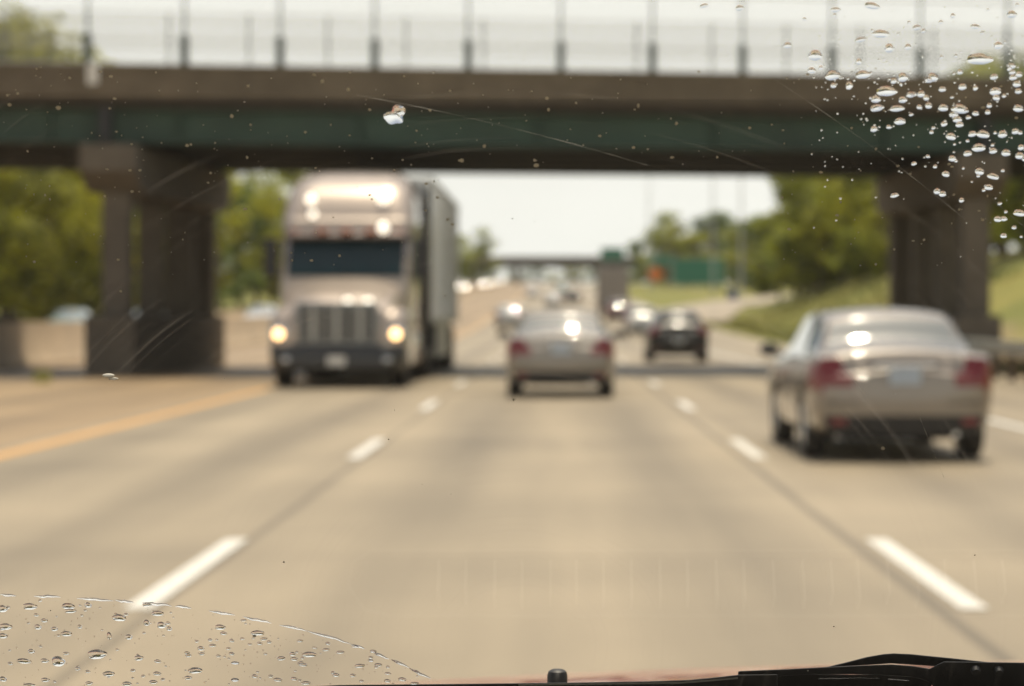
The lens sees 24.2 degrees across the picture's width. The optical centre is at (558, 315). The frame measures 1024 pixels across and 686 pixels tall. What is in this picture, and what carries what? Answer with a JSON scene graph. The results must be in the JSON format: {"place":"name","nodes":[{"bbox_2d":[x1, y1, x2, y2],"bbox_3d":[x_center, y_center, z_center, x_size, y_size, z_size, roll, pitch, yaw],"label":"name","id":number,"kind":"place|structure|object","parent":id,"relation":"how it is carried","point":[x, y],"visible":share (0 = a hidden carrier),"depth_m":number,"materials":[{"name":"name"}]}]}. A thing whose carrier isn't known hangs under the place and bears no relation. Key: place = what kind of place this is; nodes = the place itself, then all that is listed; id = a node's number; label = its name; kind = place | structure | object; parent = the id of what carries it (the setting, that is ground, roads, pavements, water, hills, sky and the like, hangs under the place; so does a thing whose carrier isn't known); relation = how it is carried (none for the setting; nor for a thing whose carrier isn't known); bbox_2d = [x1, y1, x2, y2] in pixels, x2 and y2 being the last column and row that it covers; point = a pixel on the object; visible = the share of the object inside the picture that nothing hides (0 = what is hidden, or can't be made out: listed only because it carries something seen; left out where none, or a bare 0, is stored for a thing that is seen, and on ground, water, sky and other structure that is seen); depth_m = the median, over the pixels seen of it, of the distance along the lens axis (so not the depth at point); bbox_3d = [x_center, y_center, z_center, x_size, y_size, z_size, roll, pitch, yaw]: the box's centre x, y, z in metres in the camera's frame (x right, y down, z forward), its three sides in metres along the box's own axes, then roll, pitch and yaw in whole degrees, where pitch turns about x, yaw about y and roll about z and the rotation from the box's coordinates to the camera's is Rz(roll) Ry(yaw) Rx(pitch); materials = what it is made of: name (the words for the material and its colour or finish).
{"place":"outdoors","nodes":[
{"label":"outdoors","id":0,"kind":"place"},
{"bbox_2d":[216,283,489,317],"bbox_3d":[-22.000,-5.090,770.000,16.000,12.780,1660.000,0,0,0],"label":"oncoming road","id":1,"kind":"structure","parent":0,"point":[234,313],"depth_m":206.41,"materials":[{"name":"concrete"}]},
{"bbox_2d":[48,308,90,320],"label":"sedan","id":2,"kind":"object","parent":1,"relation":"on","point":[72,314],"visible":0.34,"depth_m":123.85,"materials":[{"name":"silver paint"}]},
{"bbox_2d":[243,305,275,316],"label":"sedan","id":3,"kind":"object","parent":1,"relation":"on","point":[260,310],"visible":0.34,"depth_m":146.76,"materials":[{"name":"beige paint"}]},
{"bbox_2d":[0,283,1023,685],"bbox_3d":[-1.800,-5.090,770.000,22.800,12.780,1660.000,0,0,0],"label":"road","id":4,"kind":"structure","parent":0,"point":[482,523],"depth_m":14.93,"materials":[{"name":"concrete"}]},
{"bbox_2d":[32,369,51,383],"bbox_3d":[-9.608,1.153,44.500,0.372,0.333,0.386,0,0,0],"label":"weed","id":5,"kind":"object","parent":4,"relation":"on","point":[36,373],"visible":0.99,"depth_m":44.47,"materials":[{"name":"green plant"}]},
{"bbox_2d":[0,283,541,457],"bbox_3d":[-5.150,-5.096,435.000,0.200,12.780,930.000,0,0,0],"label":"yellow edge line","id":6,"kind":"object","parent":4,"relation":"on","point":[49,443],"visible":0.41,"depth_m":28.89,"materials":[{"name":"paint"}]},
{"bbox_2d":[264,172,458,386],"bbox_3d":[-3.930,-0.796,52.820,3.040,4.192,20.960,0,0,0],"label":"semi truck","id":7,"kind":"object","parent":4,"relation":"on","point":[352,308],"visible":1,"depth_m":44.33,"materials":[{"name":"grey metal"}]},
{"bbox_2d":[492,305,527,327],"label":"sedan","id":8,"kind":"object","parent":4,"relation":"on","point":[509,314],"visible":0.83,"depth_m":146.01,"materials":[{"name":"silver metal"}]},
{"bbox_2d":[525,287,539,296],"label":"sedan","id":9,"kind":"object","parent":4,"relation":"on","point":[532,291],"visible":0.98,"depth_m":330.00,"materials":[{"name":"beige metal"}]},
{"bbox_2d":[542,293,563,306],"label":"sedan","id":10,"kind":"object","parent":4,"relation":"on","point":[552,298],"visible":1,"depth_m":236.01,"materials":[{"name":"beige paint"}]},
{"bbox_2d":[123,288,988,608],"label":"lane dashes","id":11,"kind":"structure","parent":4,"relation":"on","point":[903,558],"depth_m":12.27,"materials":[{"name":"white paint"}]},
{"bbox_2d":[497,309,623,395],"bbox_3d":[0.040,0.600,39.827,2.133,1.401,4.636,0,0,0],"label":"sedan","id":12,"kind":"object","parent":4,"relation":"on","point":[560,347],"visible":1,"depth_m":37.62,"materials":[{"name":"silver metal"}]},
{"bbox_2d":[555,284,568,292],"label":"hatchback","id":13,"kind":"object","parent":4,"relation":"on","point":[561,288],"visible":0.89,"depth_m":385.02,"materials":[{"name":"silver paint"}]},
{"bbox_2d":[563,289,582,303],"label":"hatchback","id":14,"kind":"object","parent":4,"relation":"on","point":[572,295],"visible":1,"depth_m":262.00,"materials":[{"name":"beige paint"}]},
{"bbox_2d":[596,267,628,314],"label":"box lorry","id":15,"kind":"object","parent":4,"relation":"on","point":[612,282],"visible":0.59,"depth_m":191.97,"materials":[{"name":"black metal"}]},
{"bbox_2d":[599,269,627,301],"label":"roller door","id":16,"kind":"structure","parent":15,"relation":"in","point":[613,283],"depth_m":191.96,"materials":[{"name":"metal"}]},
{"bbox_2d":[602,299,629,320],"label":"hatchback","id":17,"kind":"object","parent":4,"relation":"on","point":[615,308],"visible":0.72,"depth_m":168.02,"materials":[{"name":"silver paint"}]},
{"bbox_2d":[618,306,654,336],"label":"hatchback","id":18,"kind":"object","parent":4,"relation":"on","point":[635,317],"visible":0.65,"depth_m":119.06,"materials":[{"name":"silver paint"}]},
{"bbox_2d":[637,309,711,361],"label":"hatchback","id":19,"kind":"object","parent":4,"relation":"on","point":[675,332],"visible":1,"depth_m":66.33,"materials":[{"name":"black paint"}]},
{"bbox_2d":[327,653,1023,685],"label":"car","id":20,"kind":"object","parent":4,"relation":"on","point":[894,669],"visible":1,"depth_m":0.93,"materials":[{"name":"paint"}]},
{"bbox_2d":[52,656,64,665],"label":"water drop","id":21,"kind":"object","parent":20,"relation":"attached to","point":[59,660],"visible":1,"depth_m":0.92,"materials":[{"name":"liquid"}]},
{"bbox_2d":[88,649,106,658],"bbox_3d":[-0.176,0.129,0.914,0.008,0.005,0.001,-5,28,3],"label":"water drop","id":22,"kind":"object","parent":20,"relation":"attached to","point":[96,654],"visible":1,"depth_m":0.91,"materials":[{"name":"liquid"}]},
{"bbox_2d":[0,594,430,678],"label":"water line","id":23,"kind":"object","parent":20,"relation":"on","point":[260,620],"visible":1,"depth_m":0.91,"materials":[{"name":"liquid"}]},
{"bbox_2d":[383,105,405,123],"bbox_3d":[-0.055,-0.068,0.806,0.008,0.007,0.002,0,28,0],"label":"water drop","id":24,"kind":"object","parent":20,"relation":"attached to","point":[395,114],"visible":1,"depth_m":0.81,"materials":[{"name":"liquid"}]},
{"bbox_2d":[3,60,1023,670],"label":"grit specks","id":25,"kind":"object","parent":20,"relation":"on","point":[459,160],"visible":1,"depth_m":0.81,"materials":[{"name":"beige"}]},
{"bbox_2d":[3,6,1023,685],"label":"fine spray","id":26,"kind":"object","parent":20,"relation":"on","point":[825,186],"visible":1,"depth_m":0.80,"materials":[{"name":"liquid"}]},
{"bbox_2d":[358,86,1021,476],"bbox_3d":[0.047,-0.010,0.812,0.223,0.139,0.054,0,0,-19],"label":"glass scratch","id":27,"kind":"object","parent":20,"relation":"on","point":[794,92],"visible":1,"depth_m":0.81,"materials":[{"name":"beige"}]},
{"bbox_2d":[808,50,821,60],"bbox_3d":[0.086,-0.087,0.795,0.005,0.004,0.001,5,29,-3],"label":"water drop","id":28,"kind":"object","parent":20,"relation":"attached to","point":[812,53],"visible":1,"depth_m":0.80,"materials":[{"name":"liquid"}]},
{"bbox_2d":[825,71,839,79],"bbox_3d":[0.092,-0.080,0.799,0.005,0.004,0.001,-12,27,6],"label":"water drop","id":29,"kind":"object","parent":20,"relation":"attached to","point":[829,75],"visible":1,"depth_m":0.80,"materials":[{"name":"liquid"}]},
{"bbox_2d":[856,71,870,77],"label":"water drop","id":30,"kind":"object","parent":20,"relation":"attached to","point":[862,74],"visible":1,"depth_m":0.80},
{"bbox_2d":[865,2,880,8],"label":"water drop","id":31,"kind":"object","parent":20,"relation":"attached to","point":[870,5],"visible":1,"depth_m":0.79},
{"bbox_2d":[872,30,888,37],"bbox_3d":[0.107,-0.093,0.791,0.006,0.003,0.001,1,29,-1],"label":"water drop","id":32,"kind":"object","parent":20,"relation":"attached to","point":[880,33],"visible":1,"depth_m":0.79,"materials":[{"name":"liquid"}]},
{"bbox_2d":[877,86,897,95],"bbox_3d":[0.110,-0.075,0.801,0.007,0.004,0.001,1,29,-1],"label":"water drop","id":33,"kind":"object","parent":20,"relation":"attached to","point":[886,90],"visible":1,"depth_m":0.80,"materials":[{"name":"liquid"}]},
{"bbox_2d":[951,104,967,113],"bbox_3d":[0.135,-0.070,0.805,0.006,0.004,0.001,6,27,-3],"label":"water drop","id":34,"kind":"object","parent":20,"relation":"attached to","point":[960,108],"visible":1,"depth_m":0.80,"materials":[{"name":"liquid"}]},
{"bbox_2d":[972,143,985,151],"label":"water drop","id":35,"kind":"object","parent":20,"relation":"attached to","point":[978,147],"visible":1,"depth_m":0.81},
{"bbox_2d":[967,54,993,63],"bbox_3d":[0.141,-0.086,0.796,0.009,0.004,0.001,2,29,-1],"label":"water drop","id":36,"kind":"object","parent":20,"relation":"attached to","point":[977,59],"visible":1,"depth_m":0.80,"materials":[{"name":"liquid"}]},
{"bbox_2d":[976,130,989,137],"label":"water drop","id":37,"kind":"object","parent":20,"relation":"attached to","point":[983,134],"visible":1,"depth_m":0.81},
{"bbox_2d":[575,283,1023,429],"bbox_3d":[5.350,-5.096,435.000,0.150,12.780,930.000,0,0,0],"label":"white edge line","id":38,"kind":"object","parent":4,"relation":"on","point":[1007,424],"visible":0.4,"depth_m":29.44,"materials":[{"name":"paint"}]},
{"bbox_2d":[759,307,991,456],"bbox_3d":[3.037,0.607,23.353,2.053,1.386,4.587,0,0,-1],"label":"sedan","id":39,"kind":"object","parent":4,"relation":"on","point":[933,367],"visible":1,"depth_m":21.20,"materials":[{"name":"beige paint"}]},
{"bbox_2d":[0,0,1023,282],"label":"sky","id":40,"kind":"structure","parent":0,"point":[573,215],"materials":[{"name":"white"}]},
{"bbox_2d":[13,249,1023,377],"bbox_3d":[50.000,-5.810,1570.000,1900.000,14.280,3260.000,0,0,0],"label":"ground","id":41,"kind":"structure","parent":0,"point":[1006,301],"depth_m":149.88,"materials":[{"name":"plant"}]},
{"bbox_2d":[0,170,53,310],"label":"tree","id":42,"kind":"object","parent":41,"relation":"on","point":[7,225],"visible":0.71,"depth_m":134.48,"materials":[{"name":"green plant"}]},
{"bbox_2d":[0,170,80,321],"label":"tree","id":43,"kind":"object","parent":41,"relation":"on","point":[26,299],"visible":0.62,"depth_m":135.98,"materials":[{"name":"green plant"}]},
{"bbox_2d":[0,170,101,321],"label":"tree","id":44,"kind":"object","parent":41,"relation":"on","point":[45,202],"visible":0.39,"depth_m":138.22,"materials":[{"name":"green plant"}]},
{"bbox_2d":[0,0,114,321],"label":"tree","id":45,"kind":"object","parent":41,"relation":"on","point":[6,316],"visible":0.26,"depth_m":148.12,"materials":[{"name":"green plant"}]},
{"bbox_2d":[37,176,137,301],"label":"tree","id":46,"kind":"object","parent":41,"relation":"on","point":[79,257],"visible":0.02,"depth_m":149.51,"materials":[{"name":"green plant"}]},
{"bbox_2d":[57,194,137,314],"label":"tree","id":47,"kind":"object","parent":41,"relation":"on","point":[93,275],"visible":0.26,"depth_m":144.47,"materials":[{"name":"green plant"}]},
{"bbox_2d":[216,172,255,296],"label":"tree","id":48,"kind":"object","parent":41,"relation":"on","point":[226,273],"visible":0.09,"depth_m":199.45,"materials":[{"name":"green plant"}]},
{"bbox_2d":[216,183,269,310],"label":"tree","id":49,"kind":"object","parent":41,"relation":"on","point":[236,290],"visible":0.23,"depth_m":215.35,"materials":[{"name":"green plant"}]},
{"bbox_2d":[216,206,276,308],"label":"tree","id":50,"kind":"object","parent":41,"relation":"on","point":[260,225],"visible":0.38,"depth_m":228.89,"materials":[{"name":"green plant"}]},
{"bbox_2d":[0,280,519,369],"bbox_3d":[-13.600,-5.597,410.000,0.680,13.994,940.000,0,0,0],"label":"median barrier","id":51,"kind":"object","parent":41,"relation":"on","point":[33,344],"visible":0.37,"depth_m":64.14,"materials":[{"name":"concrete"}]},
{"bbox_2d":[235,185,288,305],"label":"tree","id":52,"kind":"object","parent":41,"relation":"on","point":[265,202],"visible":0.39,"depth_m":223.53,"materials":[{"name":"green plant"}]},
{"bbox_2d":[222,172,303,304],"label":"tree","id":53,"kind":"object","parent":41,"relation":"on","point":[286,178],"visible":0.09,"depth_m":234.24,"materials":[{"name":"green plant"}]},
{"bbox_2d":[249,173,312,301],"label":"tree","id":54,"kind":"object","parent":41,"relation":"on","point":[290,186],"visible":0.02,"depth_m":247.05,"materials":[{"name":"green plant"}]},
{"bbox_2d":[458,227,503,284],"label":"tree","id":55,"kind":"object","parent":41,"relation":"on","point":[474,258],"visible":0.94,"depth_m":637.61,"materials":[{"name":"green plant"}]},
{"bbox_2d":[0,62,1023,375],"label":"overpass","id":56,"kind":"object","parent":41,"relation":"on","point":[176,324],"visible":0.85,"depth_m":53.48,"materials":[{"name":"concrete"}]},
{"bbox_2d":[0,0,1023,77],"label":"bridge fence","id":57,"kind":"object","parent":56,"relation":"on","point":[87,45],"visible":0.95,"depth_m":52.61,"materials":[{"name":"grey metal"}]},
{"bbox_2d":[519,269,530,282],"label":"tree","id":58,"kind":"object","parent":41,"relation":"on","point":[526,272],"visible":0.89,"depth_m":843.80,"materials":[{"name":"green plant"}]},
{"bbox_2d":[529,268,547,282],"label":"tree","id":59,"kind":"object","parent":41,"relation":"on","point":[536,278],"visible":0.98,"depth_m":862.76,"materials":[{"name":"green plant"}]},
{"bbox_2d":[458,256,641,283],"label":"overpass","id":60,"kind":"object","parent":41,"relation":"on","point":[516,263],"visible":0.24,"depth_m":700.00,"materials":[{"name":"concrete"}]},
{"bbox_2d":[545,272,559,282],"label":"tree","id":61,"kind":"object","parent":41,"relation":"on","point":[552,277],"visible":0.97,"depth_m":878.88,"materials":[{"name":"green plant"}]},
{"bbox_2d":[556,268,576,282],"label":"tree","id":62,"kind":"object","parent":41,"relation":"on","point":[565,277],"visible":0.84,"depth_m":847.50,"materials":[{"name":"green plant"}]},
{"bbox_2d":[568,268,588,282],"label":"tree","id":63,"kind":"object","parent":41,"relation":"on","point":[577,279],"visible":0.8,"depth_m":846.20,"materials":[{"name":"green plant"}]},
{"bbox_2d":[584,268,596,282],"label":"tree","id":64,"kind":"object","parent":41,"relation":"on","point":[589,277],"visible":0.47,"depth_m":811.23,"materials":[{"name":"green plant"}]},
{"bbox_2d":[601,248,623,266],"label":"guide sign","id":65,"kind":"object","parent":41,"relation":"on","point":[612,253],"visible":0.72,"depth_m":600.00,"materials":[{"name":"teal"}]},
{"bbox_2d":[625,239,653,285],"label":"tree","id":66,"kind":"object","parent":41,"relation":"on","point":[635,248],"visible":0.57,"depth_m":618.38,"materials":[{"name":"green plant"}]},
{"bbox_2d":[631,242,662,285],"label":"tree","id":67,"kind":"object","parent":41,"relation":"on","point":[643,266],"visible":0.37,"depth_m":599.43,"materials":[{"name":"green plant"}]},
{"bbox_2d":[648,176,649,291],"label":"light pole","id":68,"kind":"object","parent":41,"relation":"on","point":[648,237],"visible":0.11,"depth_m":419.91,"materials":[{"name":"metal"}]},
{"bbox_2d":[647,266,663,292],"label":"roadwork sign","id":69,"kind":"object","parent":41,"relation":"on","point":[655,274],"visible":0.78,"depth_m":400.00,"materials":[{"name":"orange"}]},
{"bbox_2d":[650,255,672,287],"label":"guide sign","id":70,"kind":"object","parent":41,"relation":"on","point":[660,260],"visible":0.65,"depth_m":520.00,"materials":[{"name":"teal"}]},
{"bbox_2d":[641,214,697,286],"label":"tree","id":71,"kind":"object","parent":41,"relation":"on","point":[656,233],"visible":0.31,"depth_m":558.89,"materials":[{"name":"green plant"}]},
{"bbox_2d":[653,222,695,287],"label":"tree","id":72,"kind":"object","parent":41,"relation":"on","point":[675,230],"visible":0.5,"depth_m":548.29,"materials":[{"name":"green plant"}]},
{"bbox_2d":[652,210,703,286],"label":"tree","id":73,"kind":"object","parent":41,"relation":"on","point":[674,216],"visible":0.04,"depth_m":573.64,"materials":[{"name":"green plant"}]},
{"bbox_2d":[666,235,701,287],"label":"tree","id":74,"kind":"object","parent":41,"relation":"on","point":[684,249],"visible":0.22,"depth_m":543.67,"materials":[{"name":"green plant"}]},
{"bbox_2d":[672,258,723,290],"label":"guide sign","id":75,"kind":"object","parent":41,"relation":"on","point":[692,271],"visible":0.81,"depth_m":440.00,"materials":[{"name":"teal"}]},
{"bbox_2d":[674,232,721,287],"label":"tree","id":76,"kind":"object","parent":41,"relation":"on","point":[698,239],"visible":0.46,"depth_m":538.20,"materials":[{"name":"green plant"}]},
{"bbox_2d":[689,210,735,286],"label":"tree","id":77,"kind":"object","parent":41,"relation":"on","point":[719,217],"visible":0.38,"depth_m":557.72,"materials":[{"name":"green plant"}]},
{"bbox_2d":[712,176,713,297],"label":"light pole","id":78,"kind":"object","parent":41,"relation":"on","point":[712,236],"visible":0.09,"depth_m":329.89,"materials":[{"name":"metal"}]},
{"bbox_2d":[718,219,745,287],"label":"tree","id":79,"kind":"object","parent":41,"relation":"on","point":[728,245],"visible":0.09,"depth_m":538.06,"materials":[{"name":"green plant"}]},
{"bbox_2d":[727,289,737,299],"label":"service sign","id":80,"kind":"object","parent":41,"relation":"on","point":[732,294],"visible":0.65,"depth_m":300.00,"materials":[{"name":"blue"}]},
{"bbox_2d":[718,237,748,287],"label":"tree","id":81,"kind":"object","parent":41,"relation":"on","point":[726,279],"visible":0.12,"depth_m":519.96,"materials":[{"name":"green plant"}]},
{"bbox_2d":[715,215,764,289],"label":"tree","id":82,"kind":"object","parent":41,"relation":"on","point":[734,261],"visible":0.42,"depth_m":477.47,"materials":[{"name":"green plant"}]},
{"bbox_2d":[740,177,742,299],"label":"light pole","id":83,"kind":"object","parent":41,"relation":"on","point":[741,294],"visible":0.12,"depth_m":289.90,"materials":[{"name":"metal"}]},
{"bbox_2d":[724,213,768,285],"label":"tree","id":84,"kind":"object","parent":41,"relation":"on","point":[746,233],"visible":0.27,"depth_m":468.21,"materials":[{"name":"green plant"}]},
{"bbox_2d":[748,215,777,292],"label":"tree","id":85,"kind":"object","parent":41,"relation":"on","point":[754,249],"visible":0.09,"depth_m":401.75,"materials":[{"name":"green plant"}]},
{"bbox_2d":[746,237,795,299],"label":"tree","id":86,"kind":"object","parent":41,"relation":"on","point":[763,286],"visible":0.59,"depth_m":195.98,"materials":[{"name":"green plant"}]},
{"bbox_2d":[748,211,822,295],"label":"tree","id":87,"kind":"object","parent":41,"relation":"on","point":[794,290],"visible":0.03,"depth_m":204.42,"materials":[{"name":"green plant"}]},
{"bbox_2d":[761,182,821,288],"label":"tree","id":88,"kind":"object","parent":41,"relation":"on","point":[773,263],"visible":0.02,"depth_m":200.77,"materials":[{"name":"green plant"}]},
{"bbox_2d":[748,177,837,293],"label":"tree","id":89,"kind":"object","parent":41,"relation":"on","point":[766,224],"visible":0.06,"depth_m":184.76,"materials":[{"name":"green plant"}]},
{"bbox_2d":[770,232,817,295],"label":"tree","id":90,"kind":"object","parent":41,"relation":"on","point":[780,279],"visible":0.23,"depth_m":180.22,"materials":[{"name":"green plant"}]},
{"bbox_2d":[771,223,840,291],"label":"tree","id":91,"kind":"object","parent":41,"relation":"on","point":[784,229],"visible":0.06,"depth_m":175.26,"materials":[{"name":"green plant"}]},
{"bbox_2d":[772,199,845,279],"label":"tree","id":92,"kind":"object","parent":41,"relation":"on","point":[786,221],"visible":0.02,"depth_m":188.36,"materials":[{"name":"green plant"}]},
{"bbox_2d":[786,214,844,290],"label":"tree","id":93,"kind":"object","parent":41,"relation":"on","point":[813,272],"visible":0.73,"depth_m":169.92,"materials":[{"name":"green plant"}]},
{"bbox_2d":[764,177,874,287],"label":"tree","id":94,"kind":"object","parent":41,"relation":"on","point":[781,244],"visible":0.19,"depth_m":170.85,"materials":[{"name":"green plant"}]},
{"bbox_2d":[797,177,877,279],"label":"tree","id":95,"kind":"object","parent":41,"relation":"on","point":[819,231],"visible":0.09,"depth_m":164.59,"materials":[{"name":"green plant"}]},
{"bbox_2d":[815,213,872,284],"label":"tree","id":96,"kind":"object","parent":41,"relation":"on","point":[833,225],"visible":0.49,"depth_m":159.46,"materials":[{"name":"green plant"}]},
{"bbox_2d":[814,178,887,260],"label":"tree","id":97,"kind":"object","parent":41,"relation":"on","point":[847,199],"visible":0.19,"depth_m":159.18,"materials":[{"name":"green plant"}]},
{"bbox_2d":[827,208,887,281],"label":"tree","id":98,"kind":"object","parent":41,"relation":"on","point":[858,248],"visible":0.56,"depth_m":151.34,"materials":[{"name":"green plant"}]},
{"bbox_2d":[852,190,888,275],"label":"tree","id":99,"kind":"object","parent":41,"relation":"on","point":[874,236],"visible":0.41,"depth_m":147.76,"materials":[{"name":"green plant"}]},
{"bbox_2d":[941,50,1023,257],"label":"tree","id":100,"kind":"object","parent":41,"relation":"on","point":[997,210],"visible":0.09,"depth_m":118.08,"materials":[{"name":"green plant"}]},
{"bbox_2d":[961,338,1023,380],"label":"guardrail","id":101,"kind":"object","parent":41,"relation":"on","point":[1011,350],"visible":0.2,"depth_m":48.47,"materials":[{"name":"metal"}]},
{"bbox_2d":[964,52,1023,76],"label":"tree","id":102,"kind":"object","parent":41,"relation":"on","point":[997,68],"visible":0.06,"depth_m":114.81,"materials":[{"name":"green plant"}]},
{"bbox_2d":[991,70,1023,248],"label":"tree","id":103,"kind":"object","parent":41,"relation":"on","point":[1015,185],"visible":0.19,"depth_m":112.72,"materials":[{"name":"green plant"}]},
{"bbox_2d":[602,294,791,321],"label":"ramp road","id":104,"kind":"structure","parent":0,"point":[719,310],"depth_m":225.93,"materials":[{"name":"concrete"}]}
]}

